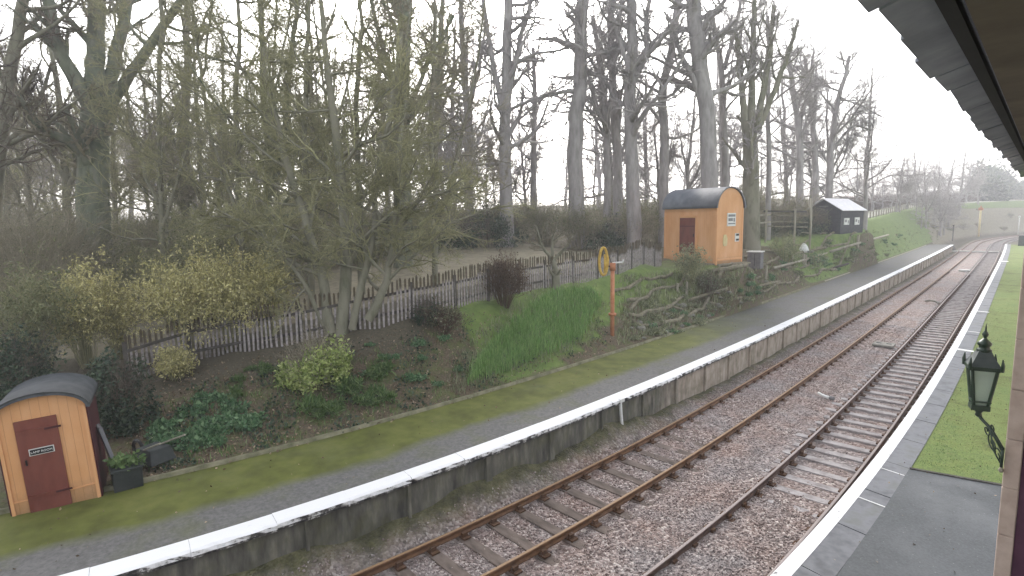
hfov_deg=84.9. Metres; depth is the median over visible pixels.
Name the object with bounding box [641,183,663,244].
scrub bush
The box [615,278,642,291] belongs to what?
terrace log
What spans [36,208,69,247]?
scrub bush
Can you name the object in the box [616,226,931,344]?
rough grass
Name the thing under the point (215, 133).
wood tree
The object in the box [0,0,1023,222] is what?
sky
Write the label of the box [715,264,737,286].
terrace log
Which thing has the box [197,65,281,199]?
wood tree
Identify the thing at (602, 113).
fan tree
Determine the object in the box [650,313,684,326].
terrace log
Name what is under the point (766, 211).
rail fence
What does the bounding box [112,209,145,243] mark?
scrub bush
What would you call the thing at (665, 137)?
crooked tree
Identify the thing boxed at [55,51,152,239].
wood tree
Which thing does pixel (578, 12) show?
tall tree
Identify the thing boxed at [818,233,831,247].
terrace log
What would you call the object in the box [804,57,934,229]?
wood tree
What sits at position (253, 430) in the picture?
ivy carpet
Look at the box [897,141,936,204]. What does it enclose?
wood tree
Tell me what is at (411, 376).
plant
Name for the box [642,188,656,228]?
scrub bush
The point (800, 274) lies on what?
plant
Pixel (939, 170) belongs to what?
wood tree
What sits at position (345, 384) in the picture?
plant
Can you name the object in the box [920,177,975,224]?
wood tree
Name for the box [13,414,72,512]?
door
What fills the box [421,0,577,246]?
tall tree
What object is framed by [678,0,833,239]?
thin tree
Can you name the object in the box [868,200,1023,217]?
path
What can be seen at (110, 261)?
scrub bush
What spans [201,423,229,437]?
plant
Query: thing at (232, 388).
plant
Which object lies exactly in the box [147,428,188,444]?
plant
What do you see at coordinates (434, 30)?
sapling
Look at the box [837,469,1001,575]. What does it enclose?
asphalt apron
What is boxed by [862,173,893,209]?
wood tree
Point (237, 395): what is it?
plant
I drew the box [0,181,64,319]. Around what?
whip bush
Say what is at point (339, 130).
wood tree
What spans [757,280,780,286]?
log
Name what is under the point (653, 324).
plant
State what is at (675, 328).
plant
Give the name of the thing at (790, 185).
wood tree
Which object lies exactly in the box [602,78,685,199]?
wood tree
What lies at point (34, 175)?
wood tree
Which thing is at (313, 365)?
laurel bush
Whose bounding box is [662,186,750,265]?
store hut
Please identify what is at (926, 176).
wood tree
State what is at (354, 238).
scrub bush
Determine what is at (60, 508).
stray leaves
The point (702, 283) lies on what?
brown shrub
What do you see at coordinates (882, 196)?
wood tree
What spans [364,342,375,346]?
plant
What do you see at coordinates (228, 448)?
bank grass
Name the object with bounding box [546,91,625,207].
wood tree
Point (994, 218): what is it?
ground
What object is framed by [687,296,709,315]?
terrace log
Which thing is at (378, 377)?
plant
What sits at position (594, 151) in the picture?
wood tree
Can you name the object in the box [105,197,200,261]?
whip bush
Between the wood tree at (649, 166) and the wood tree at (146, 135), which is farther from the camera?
the wood tree at (649, 166)
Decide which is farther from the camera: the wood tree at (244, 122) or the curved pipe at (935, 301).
the wood tree at (244, 122)
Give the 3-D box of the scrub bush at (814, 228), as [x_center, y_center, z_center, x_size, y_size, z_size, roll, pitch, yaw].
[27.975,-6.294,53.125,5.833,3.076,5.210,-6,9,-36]
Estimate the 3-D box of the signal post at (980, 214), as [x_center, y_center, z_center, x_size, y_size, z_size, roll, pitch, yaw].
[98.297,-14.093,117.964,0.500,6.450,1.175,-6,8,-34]
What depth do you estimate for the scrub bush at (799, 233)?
51.09 m
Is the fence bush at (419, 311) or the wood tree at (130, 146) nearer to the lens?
the fence bush at (419, 311)
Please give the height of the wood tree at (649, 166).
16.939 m
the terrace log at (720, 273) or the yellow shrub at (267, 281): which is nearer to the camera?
the yellow shrub at (267, 281)
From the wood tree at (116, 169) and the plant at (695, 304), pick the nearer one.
the plant at (695, 304)
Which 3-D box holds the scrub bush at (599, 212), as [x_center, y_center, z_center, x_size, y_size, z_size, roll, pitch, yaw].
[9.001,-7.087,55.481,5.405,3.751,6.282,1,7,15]
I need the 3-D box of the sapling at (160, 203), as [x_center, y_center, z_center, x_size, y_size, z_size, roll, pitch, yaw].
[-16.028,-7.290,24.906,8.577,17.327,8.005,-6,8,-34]
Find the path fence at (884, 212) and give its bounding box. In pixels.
[868,203,928,217]
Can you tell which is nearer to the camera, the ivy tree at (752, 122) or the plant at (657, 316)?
the plant at (657, 316)
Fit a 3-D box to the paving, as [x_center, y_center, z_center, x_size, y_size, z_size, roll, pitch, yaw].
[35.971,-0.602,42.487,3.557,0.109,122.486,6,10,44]
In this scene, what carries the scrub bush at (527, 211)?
on the ground at (994, 218)
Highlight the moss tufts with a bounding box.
[918,302,1015,481]
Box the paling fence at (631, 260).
[122,239,661,384]
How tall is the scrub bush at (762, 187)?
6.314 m
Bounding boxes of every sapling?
[33,0,249,284]
[129,0,344,285]
[183,0,398,306]
[256,0,452,293]
[343,0,531,284]
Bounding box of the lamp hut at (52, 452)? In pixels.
[0,373,107,516]
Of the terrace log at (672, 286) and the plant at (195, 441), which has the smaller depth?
the plant at (195, 441)
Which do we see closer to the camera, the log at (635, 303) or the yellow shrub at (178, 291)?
the yellow shrub at (178, 291)
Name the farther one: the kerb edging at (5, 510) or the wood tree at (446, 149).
the wood tree at (446, 149)
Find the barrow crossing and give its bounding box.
[952,250,1002,252]
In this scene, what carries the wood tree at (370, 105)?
on the ground at (994, 218)
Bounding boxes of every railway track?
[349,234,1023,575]
[641,237,1018,575]
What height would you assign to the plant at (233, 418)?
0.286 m
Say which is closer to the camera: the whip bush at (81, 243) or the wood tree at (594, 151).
the whip bush at (81, 243)
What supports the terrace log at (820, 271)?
on the ground at (994, 218)
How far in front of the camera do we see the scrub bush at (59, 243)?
25.90 m
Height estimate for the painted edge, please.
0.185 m
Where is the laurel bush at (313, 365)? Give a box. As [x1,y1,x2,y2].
[273,313,354,395]
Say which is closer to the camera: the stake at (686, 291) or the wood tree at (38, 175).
the stake at (686, 291)
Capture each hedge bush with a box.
[869,196,884,209]
[880,194,891,207]
[903,195,914,204]
[968,192,981,201]
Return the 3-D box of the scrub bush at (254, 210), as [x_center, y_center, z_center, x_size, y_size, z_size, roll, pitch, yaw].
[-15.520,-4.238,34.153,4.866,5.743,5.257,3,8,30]
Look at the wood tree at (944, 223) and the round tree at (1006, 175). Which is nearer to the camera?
the wood tree at (944, 223)
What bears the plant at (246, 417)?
on the ground at (994, 218)
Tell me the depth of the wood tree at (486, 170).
77.20 m
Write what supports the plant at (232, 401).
on the ground at (994, 218)
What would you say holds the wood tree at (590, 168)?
on the ground at (994, 218)
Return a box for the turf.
[912,245,1023,482]
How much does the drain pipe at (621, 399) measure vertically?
1.078 m
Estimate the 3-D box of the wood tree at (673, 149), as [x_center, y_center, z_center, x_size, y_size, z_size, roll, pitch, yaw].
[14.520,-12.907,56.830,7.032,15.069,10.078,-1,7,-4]
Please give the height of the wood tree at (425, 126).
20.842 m
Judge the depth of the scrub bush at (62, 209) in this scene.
35.13 m
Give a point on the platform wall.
(341, 517)
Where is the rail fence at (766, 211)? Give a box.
[760,209,807,245]
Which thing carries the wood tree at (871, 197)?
on the ground at (994, 218)
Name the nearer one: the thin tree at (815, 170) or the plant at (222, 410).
the plant at (222, 410)
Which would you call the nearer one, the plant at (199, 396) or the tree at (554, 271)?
the plant at (199, 396)
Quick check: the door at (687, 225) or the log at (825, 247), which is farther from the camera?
the log at (825, 247)
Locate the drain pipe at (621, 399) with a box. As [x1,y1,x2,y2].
[616,397,624,424]
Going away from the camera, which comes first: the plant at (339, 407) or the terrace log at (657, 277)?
the plant at (339, 407)
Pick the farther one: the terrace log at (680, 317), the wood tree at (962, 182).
the wood tree at (962, 182)
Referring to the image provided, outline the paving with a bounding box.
[792,244,1010,575]
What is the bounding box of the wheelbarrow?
[132,434,185,466]
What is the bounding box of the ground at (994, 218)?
[0,198,1023,540]
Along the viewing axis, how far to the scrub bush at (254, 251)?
25.06 m
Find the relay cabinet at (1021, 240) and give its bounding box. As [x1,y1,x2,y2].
[1018,235,1023,245]
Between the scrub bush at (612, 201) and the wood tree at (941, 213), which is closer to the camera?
the scrub bush at (612, 201)
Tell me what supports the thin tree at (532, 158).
on the ground at (994, 218)
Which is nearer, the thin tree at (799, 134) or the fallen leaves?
the fallen leaves
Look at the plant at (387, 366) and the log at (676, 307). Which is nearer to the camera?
the plant at (387, 366)
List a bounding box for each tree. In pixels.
[0,0,125,306]
[0,0,126,249]
[0,0,224,293]
[0,29,49,234]
[1,64,118,217]
[2,63,136,276]
[7,139,58,215]
[8,160,59,202]
[10,65,149,209]
[21,85,119,218]
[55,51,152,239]
[80,0,257,260]
[110,73,195,232]
[111,45,216,262]
[114,77,175,226]
[115,69,165,216]
[118,26,287,255]
[128,0,247,253]
[134,0,421,285]
[140,52,232,217]
[165,62,253,215]
[171,6,327,240]
[189,0,538,336]
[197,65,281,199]
[250,7,377,248]
[277,38,371,199]
[283,46,376,241]
[330,0,478,267]
[336,51,386,212]
[343,31,429,208]
[346,48,486,233]
[364,17,463,193]
[377,14,533,218]
[382,0,489,241]
[387,81,475,222]
[410,0,526,244]
[412,40,490,209]
[416,14,526,205]
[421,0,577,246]
[433,86,497,212]
[461,110,541,203]
[472,120,517,201]
[480,99,551,217]
[490,25,559,238]
[494,87,567,219]
[512,0,619,248]
[512,221,579,288]
[517,118,547,201]
[531,0,658,244]
[537,12,655,223]
[538,0,660,241]
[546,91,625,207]
[546,106,593,209]
[549,121,610,215]
[549,124,602,205]
[584,110,651,212]
[588,0,703,251]
[588,0,729,246]
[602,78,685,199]
[624,85,700,227]
[637,0,766,187]
[638,138,659,189]
[649,110,698,188]
[654,59,739,189]
[670,43,747,189]
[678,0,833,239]
[680,102,741,187]
[701,0,815,186]
[716,24,838,221]
[717,0,809,250]
[717,109,741,187]
[720,61,840,204]
[735,103,781,193]
[739,46,835,202]
[740,127,795,201]
[759,50,871,203]
[771,96,858,205]
[775,42,900,197]
[789,68,895,196]
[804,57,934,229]
[836,155,885,205]
[849,149,891,210]
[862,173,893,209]
[873,166,894,208]
[877,162,925,212]
[878,166,898,208]
[881,155,922,211]
[887,156,922,208]
[889,170,959,228]
[890,171,930,216]
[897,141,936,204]
[909,186,933,228]
[910,183,980,236]
[912,159,933,193]
[913,172,963,222]
[918,160,956,195]
[920,152,962,191]
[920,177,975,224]
[928,192,967,234]
[930,149,982,200]
[936,148,989,213]
[960,149,987,201]
[963,158,1009,193]
[963,161,990,204]
[964,156,1017,193]
[966,174,1012,200]
[1010,180,1023,198]
[1013,179,1023,198]
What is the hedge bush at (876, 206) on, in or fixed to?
on the ground at (994, 218)
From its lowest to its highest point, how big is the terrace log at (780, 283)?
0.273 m
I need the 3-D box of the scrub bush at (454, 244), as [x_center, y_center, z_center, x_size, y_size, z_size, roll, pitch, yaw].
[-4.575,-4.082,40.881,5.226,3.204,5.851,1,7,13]
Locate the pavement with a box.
[0,244,948,575]
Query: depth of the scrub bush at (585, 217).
40.06 m
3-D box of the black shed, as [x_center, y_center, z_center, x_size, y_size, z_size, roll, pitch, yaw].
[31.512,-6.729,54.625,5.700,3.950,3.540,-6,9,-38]
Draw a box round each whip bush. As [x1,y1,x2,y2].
[0,157,110,336]
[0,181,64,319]
[8,161,134,318]
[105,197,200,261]
[166,190,271,260]
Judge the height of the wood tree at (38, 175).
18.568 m
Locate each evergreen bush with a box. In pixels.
[0,313,75,400]
[74,346,168,439]
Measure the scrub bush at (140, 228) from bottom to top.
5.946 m
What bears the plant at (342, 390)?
on the ground at (994, 218)
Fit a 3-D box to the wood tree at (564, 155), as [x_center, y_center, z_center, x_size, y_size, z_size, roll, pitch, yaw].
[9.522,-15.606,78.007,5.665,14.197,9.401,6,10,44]
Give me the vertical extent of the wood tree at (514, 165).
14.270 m
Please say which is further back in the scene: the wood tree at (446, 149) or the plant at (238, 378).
the wood tree at (446, 149)
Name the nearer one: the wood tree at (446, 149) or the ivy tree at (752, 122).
the ivy tree at (752, 122)
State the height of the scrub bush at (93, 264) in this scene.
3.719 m
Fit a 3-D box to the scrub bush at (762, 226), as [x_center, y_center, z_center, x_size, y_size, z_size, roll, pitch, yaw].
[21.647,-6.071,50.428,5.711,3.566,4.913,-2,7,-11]
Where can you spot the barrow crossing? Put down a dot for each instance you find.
(974, 251)
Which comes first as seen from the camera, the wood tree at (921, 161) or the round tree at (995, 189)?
the wood tree at (921, 161)
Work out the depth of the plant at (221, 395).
15.06 m
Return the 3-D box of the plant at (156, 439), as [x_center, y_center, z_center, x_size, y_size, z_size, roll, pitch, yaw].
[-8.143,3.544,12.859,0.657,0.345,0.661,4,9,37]
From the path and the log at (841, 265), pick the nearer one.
the log at (841, 265)
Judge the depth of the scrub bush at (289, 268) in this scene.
28.03 m
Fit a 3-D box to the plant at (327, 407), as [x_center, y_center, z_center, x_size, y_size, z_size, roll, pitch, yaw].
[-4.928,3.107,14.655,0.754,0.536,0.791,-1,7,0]
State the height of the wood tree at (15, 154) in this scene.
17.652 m
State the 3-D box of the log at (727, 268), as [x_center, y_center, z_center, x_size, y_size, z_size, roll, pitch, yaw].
[12.112,-1.089,30.443,3.428,0.352,0.711,-7,9,-38]
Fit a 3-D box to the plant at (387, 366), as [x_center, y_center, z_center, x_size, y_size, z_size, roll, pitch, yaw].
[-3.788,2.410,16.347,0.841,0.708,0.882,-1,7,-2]
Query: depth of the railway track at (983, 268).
17.99 m
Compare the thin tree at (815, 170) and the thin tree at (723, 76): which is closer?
the thin tree at (723, 76)
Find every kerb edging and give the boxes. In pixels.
[0,286,810,514]
[825,245,925,280]
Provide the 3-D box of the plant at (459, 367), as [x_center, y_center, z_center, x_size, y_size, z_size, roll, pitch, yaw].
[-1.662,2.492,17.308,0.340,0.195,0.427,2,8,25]
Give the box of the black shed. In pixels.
[806,198,866,233]
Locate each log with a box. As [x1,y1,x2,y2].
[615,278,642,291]
[626,290,652,301]
[627,307,664,317]
[629,296,649,310]
[632,319,650,326]
[642,272,673,280]
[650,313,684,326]
[652,273,686,290]
[661,306,682,310]
[664,296,683,307]
[687,287,727,300]
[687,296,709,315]
[712,263,748,272]
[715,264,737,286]
[718,262,733,266]
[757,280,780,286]
[760,284,775,294]
[765,256,779,265]
[772,252,827,268]
[775,281,791,284]
[800,242,847,253]
[816,268,827,275]
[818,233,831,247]
[829,234,888,251]
[831,259,864,268]
[837,236,850,265]
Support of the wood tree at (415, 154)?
on the ground at (994, 218)
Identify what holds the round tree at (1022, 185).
on the ground at (994, 218)
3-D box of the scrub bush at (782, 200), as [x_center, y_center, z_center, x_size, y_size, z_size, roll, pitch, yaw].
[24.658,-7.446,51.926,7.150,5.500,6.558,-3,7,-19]
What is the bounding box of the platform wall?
[59,245,953,575]
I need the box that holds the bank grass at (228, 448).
[109,317,605,474]
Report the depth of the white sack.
45.82 m
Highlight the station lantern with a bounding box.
[962,323,1004,472]
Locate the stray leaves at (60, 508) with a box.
[0,315,765,570]
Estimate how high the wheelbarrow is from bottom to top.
0.639 m
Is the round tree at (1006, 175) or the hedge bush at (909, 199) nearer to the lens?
the hedge bush at (909, 199)
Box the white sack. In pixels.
[799,243,813,252]
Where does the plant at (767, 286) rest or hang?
on the ground at (994, 218)
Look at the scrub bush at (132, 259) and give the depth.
24.14 m
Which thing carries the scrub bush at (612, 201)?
on the ground at (994, 218)
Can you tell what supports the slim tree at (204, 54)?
on the ground at (994, 218)
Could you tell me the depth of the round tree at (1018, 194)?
209.18 m
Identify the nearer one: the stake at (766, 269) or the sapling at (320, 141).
the sapling at (320, 141)
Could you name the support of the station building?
on the asphalt apron
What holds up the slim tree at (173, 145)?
on the ground at (994, 218)
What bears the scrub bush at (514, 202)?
on the ground at (994, 218)
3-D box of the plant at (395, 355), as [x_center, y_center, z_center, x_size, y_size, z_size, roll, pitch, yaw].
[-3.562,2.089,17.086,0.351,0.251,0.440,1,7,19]
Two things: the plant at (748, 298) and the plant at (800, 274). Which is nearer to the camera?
the plant at (748, 298)
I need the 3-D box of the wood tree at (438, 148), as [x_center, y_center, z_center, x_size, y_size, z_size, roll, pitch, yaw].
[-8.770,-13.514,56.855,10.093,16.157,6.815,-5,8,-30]
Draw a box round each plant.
[142,431,175,445]
[143,425,174,437]
[147,415,183,433]
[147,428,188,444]
[173,434,211,453]
[174,400,214,418]
[180,418,199,434]
[184,420,215,433]
[187,420,219,436]
[187,425,213,437]
[188,389,219,402]
[194,413,217,425]
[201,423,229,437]
[201,433,227,447]
[209,410,246,424]
[210,393,230,403]
[216,402,247,414]
[219,396,251,412]
[224,412,263,432]
[226,381,244,392]
[227,389,248,398]
[227,412,246,426]
[229,372,245,383]
[230,414,262,431]
[239,411,268,423]
[241,364,259,371]
[255,359,270,368]
[257,365,275,375]
[295,391,326,420]
[300,392,324,403]
[309,397,335,416]
[309,403,338,422]
[322,395,347,418]
[331,377,356,394]
[333,383,361,398]
[336,374,365,394]
[350,392,367,405]
[356,388,385,409]
[362,364,389,382]
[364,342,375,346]
[364,383,381,393]
[367,358,396,380]
[372,384,397,403]
[375,354,388,361]
[377,353,390,358]
[391,353,400,359]
[402,372,422,382]
[410,337,426,346]
[417,353,427,360]
[417,374,427,380]
[431,380,443,386]
[437,333,452,341]
[453,365,464,371]
[631,334,640,339]
[637,315,649,323]
[640,299,658,307]
[643,320,657,326]
[645,327,656,335]
[651,314,661,319]
[651,326,667,335]
[666,326,684,332]
[668,329,679,333]
[692,302,703,307]
[692,319,705,324]
[743,296,755,301]
[745,281,755,286]
[746,273,756,278]
[761,282,773,288]
[794,272,804,276]
[850,251,858,255]
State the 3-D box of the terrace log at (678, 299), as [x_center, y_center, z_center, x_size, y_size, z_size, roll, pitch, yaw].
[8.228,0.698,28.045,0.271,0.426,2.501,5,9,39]
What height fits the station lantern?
1.309 m
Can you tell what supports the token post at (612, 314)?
on the ground at (994, 218)
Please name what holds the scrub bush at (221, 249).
on the ground at (994, 218)
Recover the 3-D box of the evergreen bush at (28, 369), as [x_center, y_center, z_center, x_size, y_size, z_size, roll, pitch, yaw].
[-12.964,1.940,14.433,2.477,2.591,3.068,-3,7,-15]
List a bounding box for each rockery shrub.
[761,230,812,262]
[805,243,831,267]
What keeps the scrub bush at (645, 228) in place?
on the ground at (994, 218)
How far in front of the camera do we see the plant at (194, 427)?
13.53 m
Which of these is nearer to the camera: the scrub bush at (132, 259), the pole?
the scrub bush at (132, 259)
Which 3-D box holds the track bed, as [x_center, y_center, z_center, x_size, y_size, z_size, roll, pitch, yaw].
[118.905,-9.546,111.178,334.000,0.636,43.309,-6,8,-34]
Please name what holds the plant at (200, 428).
on the ground at (994, 218)
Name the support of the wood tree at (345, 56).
on the ground at (994, 218)
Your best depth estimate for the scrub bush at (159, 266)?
27.61 m
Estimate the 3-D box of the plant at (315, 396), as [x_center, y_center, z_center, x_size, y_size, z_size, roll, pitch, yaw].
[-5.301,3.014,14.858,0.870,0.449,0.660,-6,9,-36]
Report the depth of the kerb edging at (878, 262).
60.73 m
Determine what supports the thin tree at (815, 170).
on the ground at (994, 218)
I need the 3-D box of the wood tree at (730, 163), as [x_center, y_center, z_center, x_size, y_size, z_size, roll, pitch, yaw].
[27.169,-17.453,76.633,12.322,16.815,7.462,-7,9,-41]
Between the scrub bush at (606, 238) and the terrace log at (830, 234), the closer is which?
the scrub bush at (606, 238)
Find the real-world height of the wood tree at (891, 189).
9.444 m
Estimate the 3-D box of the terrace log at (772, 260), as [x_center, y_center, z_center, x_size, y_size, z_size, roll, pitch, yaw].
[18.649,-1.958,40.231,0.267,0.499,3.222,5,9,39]
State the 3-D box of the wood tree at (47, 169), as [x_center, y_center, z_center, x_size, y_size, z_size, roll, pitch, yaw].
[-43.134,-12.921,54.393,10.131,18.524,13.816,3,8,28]
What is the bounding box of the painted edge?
[770,244,1006,575]
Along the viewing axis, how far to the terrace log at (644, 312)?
25.44 m
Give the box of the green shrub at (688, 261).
[671,242,711,290]
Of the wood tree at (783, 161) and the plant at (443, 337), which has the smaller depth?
the plant at (443, 337)
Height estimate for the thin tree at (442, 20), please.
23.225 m
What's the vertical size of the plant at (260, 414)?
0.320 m
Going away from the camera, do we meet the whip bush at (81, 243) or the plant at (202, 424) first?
the plant at (202, 424)
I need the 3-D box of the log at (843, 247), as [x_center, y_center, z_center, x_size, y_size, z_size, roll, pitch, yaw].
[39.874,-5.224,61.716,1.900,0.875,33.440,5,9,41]
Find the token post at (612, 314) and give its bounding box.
[598,246,623,335]
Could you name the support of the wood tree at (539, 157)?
on the ground at (994, 218)
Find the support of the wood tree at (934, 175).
on the ground at (994, 218)
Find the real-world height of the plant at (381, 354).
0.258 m
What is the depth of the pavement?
12.12 m
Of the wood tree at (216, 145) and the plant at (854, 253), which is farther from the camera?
the plant at (854, 253)
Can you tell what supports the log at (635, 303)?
on the ground at (994, 218)
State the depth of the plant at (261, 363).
16.54 m
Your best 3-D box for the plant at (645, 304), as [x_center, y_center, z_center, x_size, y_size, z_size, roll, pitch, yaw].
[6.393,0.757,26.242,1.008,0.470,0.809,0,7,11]
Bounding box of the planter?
[102,449,146,492]
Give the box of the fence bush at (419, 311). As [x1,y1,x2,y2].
[406,293,441,327]
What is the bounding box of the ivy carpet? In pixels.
[145,317,607,472]
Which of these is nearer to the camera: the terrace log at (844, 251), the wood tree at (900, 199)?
the terrace log at (844, 251)
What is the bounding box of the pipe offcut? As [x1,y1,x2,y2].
[817,392,834,400]
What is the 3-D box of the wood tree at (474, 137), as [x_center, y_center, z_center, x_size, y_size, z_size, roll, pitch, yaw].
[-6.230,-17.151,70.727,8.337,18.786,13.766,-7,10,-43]
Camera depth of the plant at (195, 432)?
13.28 m
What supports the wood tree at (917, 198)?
on the ground at (994, 218)
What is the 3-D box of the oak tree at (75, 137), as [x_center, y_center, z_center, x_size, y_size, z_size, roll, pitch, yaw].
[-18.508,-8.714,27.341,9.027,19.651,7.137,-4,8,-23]
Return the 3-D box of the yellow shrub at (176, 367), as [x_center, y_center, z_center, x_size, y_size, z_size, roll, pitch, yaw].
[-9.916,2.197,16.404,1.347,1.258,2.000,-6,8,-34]
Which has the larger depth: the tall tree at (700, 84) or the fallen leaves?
the tall tree at (700, 84)
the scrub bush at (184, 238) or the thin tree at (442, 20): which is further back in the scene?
the thin tree at (442, 20)
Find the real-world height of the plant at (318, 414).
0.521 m
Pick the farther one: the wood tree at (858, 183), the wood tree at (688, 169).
the wood tree at (858, 183)
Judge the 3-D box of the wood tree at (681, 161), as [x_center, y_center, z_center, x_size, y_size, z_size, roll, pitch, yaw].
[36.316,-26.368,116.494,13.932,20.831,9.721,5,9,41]
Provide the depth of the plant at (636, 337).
23.08 m
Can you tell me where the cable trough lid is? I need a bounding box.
[872,341,895,347]
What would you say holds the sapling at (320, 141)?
on the ground at (994, 218)
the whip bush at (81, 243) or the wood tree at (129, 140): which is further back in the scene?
the wood tree at (129, 140)
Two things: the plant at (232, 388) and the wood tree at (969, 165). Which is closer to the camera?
the plant at (232, 388)
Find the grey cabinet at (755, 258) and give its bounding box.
[746,251,764,268]
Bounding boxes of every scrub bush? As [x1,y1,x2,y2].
[0,266,71,316]
[2,186,59,224]
[3,198,58,233]
[14,206,108,289]
[28,173,113,240]
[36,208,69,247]
[40,234,122,289]
[57,218,144,299]
[58,249,152,301]
[62,212,139,262]
[72,245,178,319]
[110,222,180,316]
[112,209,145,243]
[113,188,177,259]
[118,211,155,232]
[135,245,190,300]
[138,188,224,255]
[140,182,248,302]
[149,226,251,306]
[169,226,281,284]
[215,193,296,249]
[221,180,273,215]
[224,233,294,289]
[234,248,306,282]
[247,211,337,287]
[249,199,302,238]
[274,209,368,269]
[282,170,338,248]
[300,203,386,264]
[412,200,460,249]
[418,216,474,249]
[442,203,497,236]
[449,200,526,248]
[462,173,523,243]
[487,190,537,216]
[489,210,528,241]
[513,190,560,238]
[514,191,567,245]
[514,193,563,245]
[541,204,608,247]
[545,191,613,249]
[552,196,602,226]
[581,206,627,250]
[587,184,646,218]
[587,199,623,232]
[604,203,663,244]
[607,187,663,239]
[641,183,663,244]
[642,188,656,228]
[735,180,779,204]
[740,179,782,213]
[759,177,828,236]
[760,202,790,236]
[760,211,779,238]
[760,212,793,237]
[773,213,807,236]
[777,208,831,234]
[787,200,831,233]
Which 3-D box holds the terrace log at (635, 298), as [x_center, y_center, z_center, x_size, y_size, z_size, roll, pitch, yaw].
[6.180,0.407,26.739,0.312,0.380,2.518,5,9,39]
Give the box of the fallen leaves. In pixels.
[106,301,611,485]
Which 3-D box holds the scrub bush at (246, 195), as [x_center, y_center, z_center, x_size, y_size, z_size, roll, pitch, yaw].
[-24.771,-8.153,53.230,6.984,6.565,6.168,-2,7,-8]
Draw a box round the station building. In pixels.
[858,0,1023,575]
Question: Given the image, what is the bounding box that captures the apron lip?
[910,467,1001,485]
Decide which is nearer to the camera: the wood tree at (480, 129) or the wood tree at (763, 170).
the wood tree at (480, 129)
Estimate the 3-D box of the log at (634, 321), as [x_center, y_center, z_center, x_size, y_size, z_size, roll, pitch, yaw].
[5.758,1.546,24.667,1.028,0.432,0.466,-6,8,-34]
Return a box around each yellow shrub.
[0,237,105,373]
[34,253,135,369]
[74,244,156,359]
[113,236,233,350]
[146,343,199,381]
[165,227,276,351]
[220,236,305,340]
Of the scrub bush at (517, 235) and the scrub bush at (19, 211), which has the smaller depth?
the scrub bush at (517, 235)
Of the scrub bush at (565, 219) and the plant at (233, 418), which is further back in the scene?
the scrub bush at (565, 219)
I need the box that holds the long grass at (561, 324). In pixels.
[466,284,600,385]
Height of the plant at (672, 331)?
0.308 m
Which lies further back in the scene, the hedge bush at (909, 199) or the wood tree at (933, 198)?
the hedge bush at (909, 199)
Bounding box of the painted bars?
[857,261,1007,506]
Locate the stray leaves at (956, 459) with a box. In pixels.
[859,369,1006,571]
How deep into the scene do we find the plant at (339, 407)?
14.62 m
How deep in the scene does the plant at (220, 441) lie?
12.89 m
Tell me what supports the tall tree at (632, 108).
on the ground at (994, 218)
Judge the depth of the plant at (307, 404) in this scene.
14.45 m
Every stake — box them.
[685,282,687,294]
[765,266,767,278]
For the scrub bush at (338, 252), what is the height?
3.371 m
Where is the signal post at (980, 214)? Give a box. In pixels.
[976,206,983,236]
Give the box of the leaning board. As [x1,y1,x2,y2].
[96,423,113,460]
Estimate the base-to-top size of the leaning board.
1.186 m
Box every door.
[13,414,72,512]
[678,215,696,253]
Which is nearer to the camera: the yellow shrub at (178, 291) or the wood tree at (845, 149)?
the yellow shrub at (178, 291)
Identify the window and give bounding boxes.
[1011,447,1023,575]
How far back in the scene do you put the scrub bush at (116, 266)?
26.57 m
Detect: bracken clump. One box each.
[417,297,471,334]
[476,247,532,308]
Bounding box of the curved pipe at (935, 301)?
[925,299,939,303]
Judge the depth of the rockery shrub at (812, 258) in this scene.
44.57 m
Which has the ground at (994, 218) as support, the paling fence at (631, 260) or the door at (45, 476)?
the paling fence at (631, 260)
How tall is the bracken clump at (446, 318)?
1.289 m
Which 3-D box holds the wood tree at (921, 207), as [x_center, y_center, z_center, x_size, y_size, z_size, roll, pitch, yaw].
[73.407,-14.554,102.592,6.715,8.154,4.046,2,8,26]
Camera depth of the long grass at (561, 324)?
20.79 m
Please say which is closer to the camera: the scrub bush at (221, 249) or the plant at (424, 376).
the plant at (424, 376)
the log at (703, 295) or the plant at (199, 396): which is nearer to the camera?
the plant at (199, 396)
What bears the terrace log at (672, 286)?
on the ground at (994, 218)
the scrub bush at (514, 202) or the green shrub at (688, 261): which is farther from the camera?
the scrub bush at (514, 202)
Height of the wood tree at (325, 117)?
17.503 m
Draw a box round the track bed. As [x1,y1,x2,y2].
[224,235,1018,575]
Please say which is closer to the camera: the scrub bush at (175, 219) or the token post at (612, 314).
the token post at (612, 314)
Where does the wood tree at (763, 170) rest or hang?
on the ground at (994, 218)
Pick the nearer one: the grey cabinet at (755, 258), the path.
the grey cabinet at (755, 258)
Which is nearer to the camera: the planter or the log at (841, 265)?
the planter
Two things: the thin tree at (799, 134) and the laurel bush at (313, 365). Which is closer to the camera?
the laurel bush at (313, 365)
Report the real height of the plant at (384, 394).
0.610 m
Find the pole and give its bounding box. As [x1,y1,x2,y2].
[801,198,811,248]
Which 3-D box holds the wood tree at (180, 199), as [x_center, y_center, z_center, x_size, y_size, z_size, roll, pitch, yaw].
[-20.237,-6.893,32.656,5.598,13.626,8.291,3,8,31]
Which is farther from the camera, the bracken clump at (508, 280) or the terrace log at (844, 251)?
the terrace log at (844, 251)
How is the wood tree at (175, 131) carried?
on the ground at (994, 218)
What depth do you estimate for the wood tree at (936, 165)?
138.56 m
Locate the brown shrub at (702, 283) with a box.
[691,270,728,296]
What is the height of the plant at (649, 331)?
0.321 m
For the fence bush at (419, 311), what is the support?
on the ground at (994, 218)

